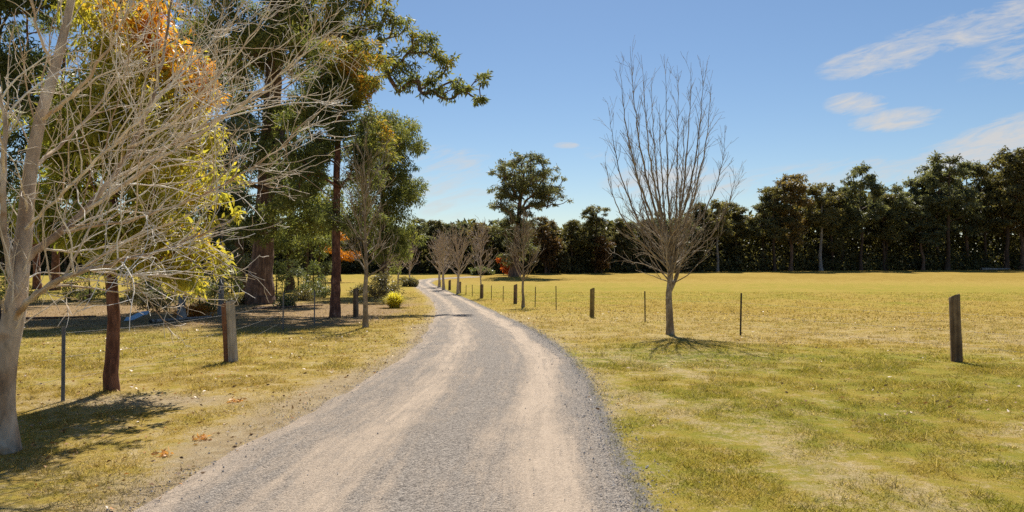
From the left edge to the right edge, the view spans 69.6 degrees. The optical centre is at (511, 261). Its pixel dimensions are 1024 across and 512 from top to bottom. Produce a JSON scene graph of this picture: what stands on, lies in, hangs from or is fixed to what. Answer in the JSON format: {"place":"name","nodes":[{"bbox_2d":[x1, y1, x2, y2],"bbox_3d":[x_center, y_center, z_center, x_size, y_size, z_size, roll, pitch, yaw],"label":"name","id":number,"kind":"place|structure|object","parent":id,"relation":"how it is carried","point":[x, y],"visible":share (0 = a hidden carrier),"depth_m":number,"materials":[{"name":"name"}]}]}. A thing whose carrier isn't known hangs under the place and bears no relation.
{"place":"outdoors","nodes":[
{"label":"outdoors","id":0,"kind":"place"},
{"bbox_2d":[132,276,633,511],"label":"driveway","id":1,"kind":"structure","parent":0,"point":[458,439],"depth_m":6.86,"materials":[{"name":"gravel"}]},
{"bbox_2d":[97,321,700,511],"bbox_3d":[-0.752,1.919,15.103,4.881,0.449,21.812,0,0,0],"label":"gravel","id":2,"kind":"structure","parent":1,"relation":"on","point":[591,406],"depth_m":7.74,"materials":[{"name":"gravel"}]},
{"bbox_2d":[0,269,1023,511],"bbox_3d":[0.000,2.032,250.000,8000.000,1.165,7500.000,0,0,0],"label":"ground","id":3,"kind":"structure","parent":0,"point":[907,282],"depth_m":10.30,"materials":[{"name":"plant"}]},
{"bbox_2d":[0,213,15,272],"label":"forest tree","id":4,"kind":"object","parent":3,"relation":"on","point":[2,261],"visible":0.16,"depth_m":108.49,"materials":[{"name":"green plant"}]},
{"bbox_2d":[0,269,32,301],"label":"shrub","id":5,"kind":"object","parent":3,"relation":"on","point":[3,284],"visible":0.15,"depth_m":37.80,"materials":[{"name":"green plant"}]},
{"bbox_2d":[0,6,82,288],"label":"gum tree","id":6,"kind":"object","parent":3,"relation":"on","point":[35,281],"visible":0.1,"depth_m":66.80,"materials":[{"name":"green plant"}]},
{"bbox_2d":[0,0,94,319],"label":"gum tree","id":7,"kind":"object","parent":3,"relation":"on","point":[5,5],"visible":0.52,"depth_m":26.18,"materials":[{"name":"green plant"}]},
{"bbox_2d":[25,315,95,319],"bbox_3d":[-17.557,2.164,28.508,2.592,0.130,0.125,0,0,-45],"label":"fallen log","id":8,"kind":"object","parent":3,"relation":"on","point":[28,318],"visible":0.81,"depth_m":28.46,"materials":[{"name":"wood"}]},
{"bbox_2d":[48,243,76,269],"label":"forest tree","id":9,"kind":"object","parent":3,"relation":"on","point":[61,255],"visible":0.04,"depth_m":109.54,"materials":[{"name":"green plant"}]},
{"bbox_2d":[57,285,97,301],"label":"shrub","id":10,"kind":"object","parent":3,"relation":"on","point":[74,295],"visible":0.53,"depth_m":45.24,"materials":[{"name":"green plant"}]},
{"bbox_2d":[54,271,105,301],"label":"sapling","id":11,"kind":"object","parent":3,"relation":"on","point":[95,294],"visible":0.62,"depth_m":42.76,"materials":[{"name":"green plant"}]},
{"bbox_2d":[30,0,132,290],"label":"gum tree","id":12,"kind":"object","parent":3,"relation":"on","point":[55,261],"visible":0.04,"depth_m":64.32,"materials":[{"name":"green plant"}]},
{"bbox_2d":[0,0,248,391],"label":"gum tree","id":13,"kind":"object","parent":3,"relation":"on","point":[110,376],"visible":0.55,"depth_m":9.52,"materials":[{"name":"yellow plant"}]},
{"bbox_2d":[119,285,151,304],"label":"shrub","id":14,"kind":"object","parent":3,"relation":"on","point":[130,294],"visible":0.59,"depth_m":40.68,"materials":[{"name":"green plant"}]},
{"bbox_2d":[124,311,148,320],"bbox_3d":[-13.554,1.976,26.600,0.760,0.327,0.400,0,0,-17],"label":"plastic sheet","id":15,"kind":"object","parent":3,"relation":"on","point":[136,315],"visible":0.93,"depth_m":26.59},
{"bbox_2d":[117,265,158,300],"bbox_3d":[-23.293,1.039,45.576,3.077,3.117,2.201,0,0,37],"label":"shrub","id":16,"kind":"object","parent":3,"relation":"on","point":[141,284],"visible":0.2,"depth_m":45.38,"materials":[{"name":"green plant"}]},
{"bbox_2d":[88,0,216,295],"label":"gum tree","id":17,"kind":"object","parent":3,"relation":"on","point":[184,30],"visible":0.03,"depth_m":53.64,"materials":[{"name":"green plant"}]},
{"bbox_2d":[132,288,176,312],"bbox_3d":[-16.340,1.961,33.936,2.086,1.494,1.740,0,0,-16],"label":"shrub","id":18,"kind":"object","parent":3,"relation":"on","point":[142,305],"visible":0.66,"depth_m":33.77,"materials":[{"name":"green plant"}]},
{"bbox_2d":[148,316,211,322],"bbox_3d":[-12.157,2.120,27.199,0.146,0.220,3.841,0,0,8],"label":"fallen log","id":19,"kind":"object","parent":3,"relation":"on","point":[168,320],"visible":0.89,"depth_m":26.71,"materials":[{"name":"wood"}]},
{"bbox_2d":[124,32,243,317],"bbox_3d":[-12.598,-3.214,27.161,4.969,11.127,4.232,0,0,0],"label":"gum tree","id":20,"kind":"object","parent":3,"relation":"on","point":[182,312],"visible":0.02,"depth_m":27.42,"materials":[{"name":"green plant"}]},
{"bbox_2d":[18,288,361,400],"bbox_3d":[-5.956,1.555,20.033,2.015,1.860,33.212,0,0,-1],"label":"wire fence","id":21,"kind":"object","parent":3,"relation":"on","point":[230,347],"visible":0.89,"depth_m":12.93,"materials":[{"name":"wood"}]},
{"bbox_2d":[167,299,217,317],"bbox_3d":[-12.723,2.142,29.035,1.874,1.286,1.723,0,0,0],"label":"shrub","id":22,"kind":"object","parent":3,"relation":"on","point":[191,312],"visible":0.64,"depth_m":29.10,"materials":[{"name":"green plant"}]},
{"bbox_2d":[0,0,385,454],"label":"bare tree","id":23,"kind":"object","parent":3,"relation":"on","point":[20,257],"visible":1,"depth_m":6.73,"materials":[{"name":"grey plant"}]},
{"bbox_2d":[185,275,217,304],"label":"sapling","id":24,"kind":"object","parent":3,"relation":"on","point":[212,287],"visible":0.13,"depth_m":38.24,"materials":[{"name":"green plant"}]},
{"bbox_2d":[193,298,217,311],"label":"shrub","id":25,"kind":"object","parent":3,"relation":"on","point":[213,307],"visible":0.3,"depth_m":34.33,"materials":[{"name":"green plant"}]},
{"bbox_2d":[202,283,230,300],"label":"shrub","id":26,"kind":"object","parent":3,"relation":"on","point":[213,293],"visible":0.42,"depth_m":45.78,"materials":[{"name":"green plant"}]},
{"bbox_2d":[196,116,263,314],"bbox_3d":[-12.408,-1.931,31.643,3.250,8.800,3.207,0,0,-40],"label":"gum tree","id":27,"kind":"object","parent":3,"relation":"on","point":[240,202],"visible":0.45,"depth_m":31.55,"materials":[{"name":"green plant"}]},
{"bbox_2d":[180,0,284,291],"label":"gum tree","id":28,"kind":"object","parent":3,"relation":"on","point":[238,244],"visible":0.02,"depth_m":61.23,"materials":[{"name":"green plant"}]},
{"bbox_2d":[218,267,247,298],"bbox_3d":[-17.407,1.387,45.860,2.262,2.454,1.750,0,0,44],"label":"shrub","id":29,"kind":"object","parent":3,"relation":"on","point":[232,279],"visible":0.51,"depth_m":45.94,"materials":[{"name":"green plant"}]},
{"bbox_2d":[224,291,248,304],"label":"shrub","id":30,"kind":"object","parent":3,"relation":"on","point":[240,299],"visible":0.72,"depth_m":40.87,"materials":[{"name":"green plant"}]},
{"bbox_2d":[242,233,252,272],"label":"forest tree","id":31,"kind":"object","parent":3,"relation":"on","point":[250,249],"visible":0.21,"depth_m":114.31,"materials":[{"name":"green plant"}]},
{"bbox_2d":[274,217,285,258],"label":"forest tree","id":32,"kind":"object","parent":3,"relation":"on","point":[281,221],"visible":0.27,"depth_m":115.50,"materials":[{"name":"green plant"}]},
{"bbox_2d":[273,260,290,298],"bbox_3d":[-15.297,1.314,47.366,2.107,3.021,2.184,0,0,-17],"label":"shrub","id":33,"kind":"object","parent":3,"relation":"on","point":[281,278],"visible":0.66,"depth_m":47.36,"materials":[{"name":"green plant"}]},
{"bbox_2d":[272,290,297,307],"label":"shrub","id":34,"kind":"object","parent":3,"relation":"on","point":[290,301],"visible":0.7,"depth_m":38.21,"materials":[{"name":"green plant"}]},
{"bbox_2d":[252,304,322,309],"bbox_3d":[-11.391,2.336,37.863,0.223,0.132,4.538,0,0,33],"label":"fallen log","id":35,"kind":"object","parent":3,"relation":"on","point":[253,308],"visible":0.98,"depth_m":37.29,"materials":[{"name":"wood"}]},
{"bbox_2d":[248,61,340,292],"bbox_3d":[-16.411,-6.958,59.224,9.987,19.366,7.238,0,0,0],"label":"gum tree","id":36,"kind":"object","parent":3,"relation":"on","point":[290,245],"visible":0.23,"depth_m":59.33,"materials":[{"name":"green plant"}]},
{"bbox_2d":[282,257,316,294],"bbox_3d":[-14.539,1.127,50.464,2.636,3.058,2.527,0,0,0],"label":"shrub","id":37,"kind":"object","parent":3,"relation":"on","point":[297,276],"visible":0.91,"depth_m":50.24,"materials":[{"name":"green plant"}]},
{"bbox_2d":[289,288,316,300],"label":"shrub","id":38,"kind":"object","parent":3,"relation":"on","point":[301,297],"visible":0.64,"depth_m":45.54,"materials":[{"name":"green plant"}]},
{"bbox_2d":[284,205,330,287],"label":"gum tree","id":39,"kind":"object","parent":3,"relation":"on","point":[307,260],"visible":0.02,"depth_m":65.94,"materials":[{"name":"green plant"}]},
{"bbox_2d":[300,259,325,293],"bbox_3d":[-14.565,1.231,54.304,2.188,2.920,2.639,0,0,0],"label":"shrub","id":40,"kind":"object","parent":3,"relation":"on","point":[313,272],"visible":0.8,"depth_m":54.02,"materials":[{"name":"green plant"}]},
{"bbox_2d":[303,237,330,287],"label":"gum tree","id":41,"kind":"object","parent":3,"relation":"on","point":[320,255],"visible":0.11,"depth_m":68.95,"materials":[{"name":"green plant"}]},
{"bbox_2d":[310,280,330,297],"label":"shrub","id":42,"kind":"object","parent":3,"relation":"on","point":[324,292],"visible":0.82,"depth_m":49.19,"materials":[{"name":"green plant"}]},
{"bbox_2d":[311,260,331,286],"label":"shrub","id":43,"kind":"object","parent":3,"relation":"on","point":[328,265],"visible":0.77,"depth_m":58.91,"materials":[{"name":"green plant"}]},
{"bbox_2d":[163,0,492,304],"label":"gum tree","id":44,"kind":"object","parent":3,"relation":"on","point":[263,241],"visible":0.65,"depth_m":40.10,"materials":[{"name":"green plant"}]},
{"bbox_2d":[265,35,403,317],"bbox_3d":[-7.248,-3.247,29.395,5.122,11.325,5.202,0,0,-33],"label":"gum tree","id":45,"kind":"object","parent":3,"relation":"on","point":[364,85],"visible":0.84,"depth_m":28.93,"materials":[{"name":"green plant"}]},
{"bbox_2d":[324,231,361,281],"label":"gum tree","id":46,"kind":"object","parent":3,"relation":"on","point":[344,257],"visible":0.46,"depth_m":83.52,"materials":[{"name":"orange plant"}]},
{"bbox_2d":[344,229,369,272],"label":"forest tree","id":47,"kind":"object","parent":3,"relation":"on","point":[359,242],"visible":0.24,"depth_m":115.05,"materials":[{"name":"green plant"}]},
{"bbox_2d":[346,283,368,295],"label":"shrub","id":48,"kind":"object","parent":3,"relation":"on","point":[360,288],"visible":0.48,"depth_m":54.11,"materials":[{"name":"green plant"}]},
{"bbox_2d":[328,113,402,327],"bbox_3d":[-4.533,-1.260,22.649,2.323,6.790,2.732,0,0,0],"label":"bare tree","id":49,"kind":"object","parent":3,"relation":"on","point":[365,319],"visible":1,"depth_m":22.43,"materials":[{"name":"grey plant"}]},
{"bbox_2d":[359,267,404,302],"bbox_3d":[-7.337,1.493,42.474,2.874,2.311,2.375,0,0,-34],"label":"shrub","id":50,"kind":"object","parent":3,"relation":"on","point":[374,292],"visible":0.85,"depth_m":42.26,"materials":[{"name":"green plant"}]},
{"bbox_2d":[340,103,430,295],"bbox_3d":[-9.377,-4.467,53.955,7.019,14.347,6.048,0,0,0],"label":"gum tree","id":51,"kind":"object","parent":3,"relation":"on","point":[405,192],"visible":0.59,"depth_m":53.40,"materials":[{"name":"green plant"}]},
{"bbox_2d":[379,291,410,307],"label":"tussock plant","id":52,"kind":"object","parent":3,"relation":"on","point":[392,300],"visible":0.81,"depth_m":37.44,"materials":[{"name":"yellow plant"}]},
{"bbox_2d":[399,275,418,286],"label":"shrub","id":53,"kind":"object","parent":3,"relation":"on","point":[411,282],"visible":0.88,"depth_m":71.00,"materials":[{"name":"green plant"}]},
{"bbox_2d":[402,237,421,276],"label":"bare tree","id":54,"kind":"object","parent":3,"relation":"on","point":[409,268],"visible":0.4,"depth_m":82.46,"materials":[{"name":"plant"}]},
{"bbox_2d":[408,217,435,273],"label":"forest tree","id":55,"kind":"object","parent":3,"relation":"on","point":[427,231],"visible":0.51,"depth_m":114.55,"materials":[{"name":"green plant"}]},
{"bbox_2d":[424,219,446,272],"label":"forest tree","id":56,"kind":"object","parent":3,"relation":"on","point":[438,224],"visible":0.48,"depth_m":116.00,"materials":[{"name":"green plant"}]},
{"bbox_2d":[426,228,450,286],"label":"bare tree","id":57,"kind":"object","parent":3,"relation":"on","point":[439,271],"visible":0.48,"depth_m":69.40,"materials":[{"name":"plant"}]},
{"bbox_2d":[432,228,457,289],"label":"bare tree","id":58,"kind":"object","parent":3,"relation":"on","point":[441,249],"visible":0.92,"depth_m":63.93,"materials":[{"name":"plant"}]},
{"bbox_2d":[437,222,462,264],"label":"forest tree","id":59,"kind":"object","parent":3,"relation":"on","point":[447,226],"visible":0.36,"depth_m":115.66,"materials":[{"name":"green plant"}]},
{"bbox_2d":[437,222,473,293],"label":"bare tree","id":60,"kind":"object","parent":3,"relation":"on","point":[458,255],"visible":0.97,"depth_m":56.88,"materials":[{"name":"plant"}]},
{"bbox_2d":[446,222,473,264],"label":"forest tree","id":61,"kind":"object","parent":3,"relation":"on","point":[464,229],"visible":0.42,"depth_m":116.31,"materials":[{"name":"green plant"}]},
{"bbox_2d":[467,222,494,264],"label":"forest tree","id":62,"kind":"object","parent":3,"relation":"on","point":[486,247],"visible":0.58,"depth_m":113.34,"materials":[{"name":"green plant"}]},
{"bbox_2d":[466,216,496,284],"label":"bare tree","id":63,"kind":"object","parent":3,"relation":"on","point":[479,248],"visible":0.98,"depth_m":49.26,"materials":[{"name":"plant"}]},
{"bbox_2d":[468,265,494,274],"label":"shrub","id":64,"kind":"object","parent":3,"relation":"on","point":[476,272],"visible":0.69,"depth_m":105.07,"materials":[{"name":"green plant"}]},
{"bbox_2d":[479,218,508,267],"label":"forest tree","id":65,"kind":"object","parent":3,"relation":"on","point":[496,243],"visible":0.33,"depth_m":116.39,"materials":[{"name":"green plant"}]},
{"bbox_2d":[495,256,509,274],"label":"shrub","id":66,"kind":"object","parent":3,"relation":"on","point":[505,270],"visible":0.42,"depth_m":105.36,"materials":[{"name":"orange plant"}]},
{"bbox_2d":[0,221,1022,273],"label":"undergrowth","id":67,"kind":"object","parent":3,"relation":"on","point":[851,263],"visible":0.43,"depth_m":127.90,"materials":[{"name":"green grass"}]},
{"bbox_2d":[1,311,1023,510],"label":"fallen leaves","id":68,"kind":"object","parent":3,"relation":"on","point":[181,457],"visible":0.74,"depth_m":11.25,"materials":[{"name":"plant"}]},
{"bbox_2d":[503,210,545,306],"bbox_3d":[0.501,-0.131,38.432,2.057,5.295,2.061,0,0,27],"label":"bare tree","id":69,"kind":"object","parent":3,"relation":"on","point":[526,237],"visible":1,"depth_m":38.52,"materials":[{"name":"grey plant"}]},
{"bbox_2d":[486,149,573,276],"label":"gum tree","id":70,"kind":"object","parent":3,"relation":"on","point":[522,185],"visible":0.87,"depth_m":99.15,"materials":[{"name":"green plant"}]},
{"bbox_2d":[40,182,1020,272],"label":"forest","id":71,"kind":"object","parent":3,"relation":"on","point":[957,242],"visible":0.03,"depth_m":138.82,"materials":[{"name":"green plant"}]},
{"bbox_2d":[530,216,564,272],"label":"forest tree","id":72,"kind":"object","parent":3,"relation":"on","point":[545,224],"visible":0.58,"depth_m":112.97,"materials":[{"name":"green plant"}]},
{"bbox_2d":[533,229,562,273],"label":"shrub","id":73,"kind":"object","parent":3,"relation":"on","point":[552,243],"visible":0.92,"depth_m":110.52,"materials":[{"name":"green plant"}]},
{"bbox_2d":[557,251,570,272],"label":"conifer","id":74,"kind":"object","parent":3,"relation":"on","point":[564,262],"visible":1,"depth_m":113.72,"materials":[{"name":"green plant"}]},
{"bbox_2d":[561,218,589,272],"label":"forest tree","id":75,"kind":"object","parent":3,"relation":"on","point":[569,231],"visible":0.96,"depth_m":114.95,"materials":[{"name":"green plant"}]},
{"bbox_2d":[561,220,593,256],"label":"forest tree","id":76,"kind":"object","parent":3,"relation":"on","point":[577,233],"visible":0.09,"depth_m":118.71,"materials":[{"name":"green plant"}]},
{"bbox_2d":[576,204,615,272],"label":"forest tree","id":77,"kind":"object","parent":3,"relation":"on","point":[594,220],"visible":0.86,"depth_m":115.28,"materials":[{"name":"green plant"}]},
{"bbox_2d":[590,235,615,272],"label":"shrub","id":78,"kind":"object","parent":3,"relation":"on","point":[601,252],"visible":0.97,"depth_m":114.30,"materials":[{"name":"green plant"}]},
{"bbox_2d":[608,217,632,266],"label":"forest tree","id":79,"kind":"object","parent":3,"relation":"on","point":[619,224],"visible":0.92,"depth_m":120.46,"materials":[{"name":"green plant"}]},
{"bbox_2d":[611,221,643,264],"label":"forest tree","id":80,"kind":"object","parent":3,"relation":"on","point":[627,239],"visible":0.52,"depth_m":121.42,"materials":[{"name":"green plant"}]},
{"bbox_2d":[635,219,660,271],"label":"forest tree","id":81,"kind":"object","parent":3,"relation":"on","point":[640,252],"visible":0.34,"depth_m":122.07,"materials":[{"name":"green plant"}]},
{"bbox_2d":[644,212,672,269],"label":"forest tree","id":82,"kind":"object","parent":3,"relation":"on","point":[667,222],"visible":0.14,"depth_m":123.46,"materials":[{"name":"green plant"}]},
{"bbox_2d":[593,36,744,334],"bbox_3d":[4.062,-2.036,19.317,3.987,8.174,3.196,0,0,19],"label":"bare tree","id":83,"kind":"object","parent":3,"relation":"on","point":[671,246],"visible":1,"depth_m":19.43,"materials":[{"name":"grey plant"}]},
{"bbox_2d":[666,215,704,271],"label":"forest tree","id":84,"kind":"object","parent":3,"relation":"on","point":[695,231],"visible":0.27,"depth_m":121.13,"materials":[{"name":"green plant"}]},
{"bbox_2d":[679,211,717,271],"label":"forest tree","id":85,"kind":"object","parent":3,"relation":"on","point":[706,232],"visible":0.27,"depth_m":124.59,"materials":[{"name":"green plant"}]},
{"bbox_2d":[686,202,715,271],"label":"forest tree","id":86,"kind":"object","parent":3,"relation":"on","point":[700,253],"visible":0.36,"depth_m":125.01,"materials":[{"name":"green plant"}]},
{"bbox_2d":[705,198,734,271],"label":"forest tree","id":87,"kind":"object","parent":3,"relation":"on","point":[728,224],"visible":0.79,"depth_m":124.14,"materials":[{"name":"green plant"}]},
{"bbox_2d":[714,201,741,270],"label":"forest tree","id":88,"kind":"object","parent":3,"relation":"on","point":[732,205],"visible":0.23,"depth_m":129.74,"materials":[{"name":"green plant"}]},
{"bbox_2d":[448,280,1023,361],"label":"wire fence","id":89,"kind":"object","parent":3,"relation":"on","point":[956,347],"visible":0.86,"depth_m":13.08,"materials":[{"name":"brown wood"}]},
{"bbox_2d":[722,206,756,266],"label":"forest tree","id":90,"kind":"object","parent":3,"relation":"on","point":[743,232],"visible":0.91,"depth_m":128.09,"materials":[{"name":"green plant"}]},
{"bbox_2d":[746,193,784,270],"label":"forest tree","id":91,"kind":"object","parent":3,"relation":"on","point":[755,226],"visible":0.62,"depth_m":127.64,"materials":[{"name":"green plant"}]},
{"bbox_2d":[744,184,794,270],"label":"forest tree","id":92,"kind":"object","parent":3,"relation":"on","point":[772,230],"visible":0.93,"depth_m":126.52,"materials":[{"name":"green plant"}]},
{"bbox_2d":[770,173,815,270],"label":"forest tree","id":93,"kind":"object","parent":3,"relation":"on","point":[796,189],"visible":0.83,"depth_m":126.78,"materials":[{"name":"green plant"}]},
{"bbox_2d":[796,181,845,270],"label":"forest tree","id":94,"kind":"object","parent":3,"relation":"on","point":[815,218],"visible":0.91,"depth_m":127.56,"materials":[{"name":"green plant"}]},
{"bbox_2d":[811,189,853,270],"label":"forest tree","id":95,"kind":"object","parent":3,"relation":"on","point":[834,243],"visible":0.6,"depth_m":129.83,"materials":[{"name":"green plant"}]},
{"bbox_2d":[818,200,864,269],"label":"forest tree","id":96,"kind":"object","parent":3,"relation":"on","point":[856,226],"visible":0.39,"depth_m":131.23,"materials":[{"name":"green plant"}]},
{"bbox_2d":[836,160,888,270],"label":"forest tree","id":97,"kind":"object","parent":3,"relation":"on","point":[877,211],"visible":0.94,"depth_m":129.82,"materials":[{"name":"green plant"}]},
{"bbox_2d":[858,192,908,269],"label":"forest tree","id":98,"kind":"object","parent":3,"relation":"on","point":[880,234],"visible":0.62,"depth_m":132.97,"materials":[{"name":"green plant"}]},
{"bbox_2d":[863,182,917,269],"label":"forest tree","id":99,"kind":"object","parent":3,"relation":"on","point":[903,202],"visible":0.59,"depth_m":132.76,"materials":[{"name":"green plant"}]},
{"bbox_2d":[890,176,937,269],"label":"forest tree","id":100,"kind":"object","parent":3,"relation":"on","point":[908,183],"visible":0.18,"depth_m":137.16,"materials":[{"name":"green plant"}]},
{"bbox_2d":[898,194,948,269],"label":"forest tree","id":101,"kind":"object","parent":3,"relation":"on","point":[925,200],"visible":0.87,"depth_m":132.71,"materials":[{"name":"green plant"}]},
{"bbox_2d":[918,170,961,269],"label":"forest tree","id":102,"kind":"object","parent":3,"relation":"on","point":[955,229],"visible":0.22,"depth_m":137.62,"materials":[{"name":"green plant"}]},
{"bbox_2d":[910,150,985,269],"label":"forest tree","id":103,"kind":"object","parent":3,"relation":"on","point":[930,180],"visible":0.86,"depth_m":133.91,"materials":[{"name":"green plant"}]},
{"bbox_2d":[943,160,995,269],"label":"forest tree","id":104,"kind":"object","parent":3,"relation":"on","point":[969,229],"visible":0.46,"depth_m":140.05,"materials":[{"name":"green plant"}]},
{"bbox_2d":[961,169,1014,262],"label":"forest tree","id":105,"kind":"object","parent":3,"relation":"on","point":[988,224],"visible":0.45,"depth_m":140.52,"materials":[{"name":"green plant"}]},
{"bbox_2d":[978,145,1023,269],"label":"forest tree","id":106,"kind":"object","parent":3,"relation":"on","point":[1010,174],"visible":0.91,"depth_m":137.79,"materials":[{"name":"green plant"}]},
{"bbox_2d":[995,156,1023,269],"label":"forest tree","id":107,"kind":"object","parent":3,"relation":"on","point":[1018,229],"visible":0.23,"depth_m":140.40,"materials":[{"name":"green plant"}]},
{"bbox_2d":[0,0,1023,253],"label":"sky","id":108,"kind":"structure","parent":0,"point":[817,89],"materials":[{"name":"blue"}]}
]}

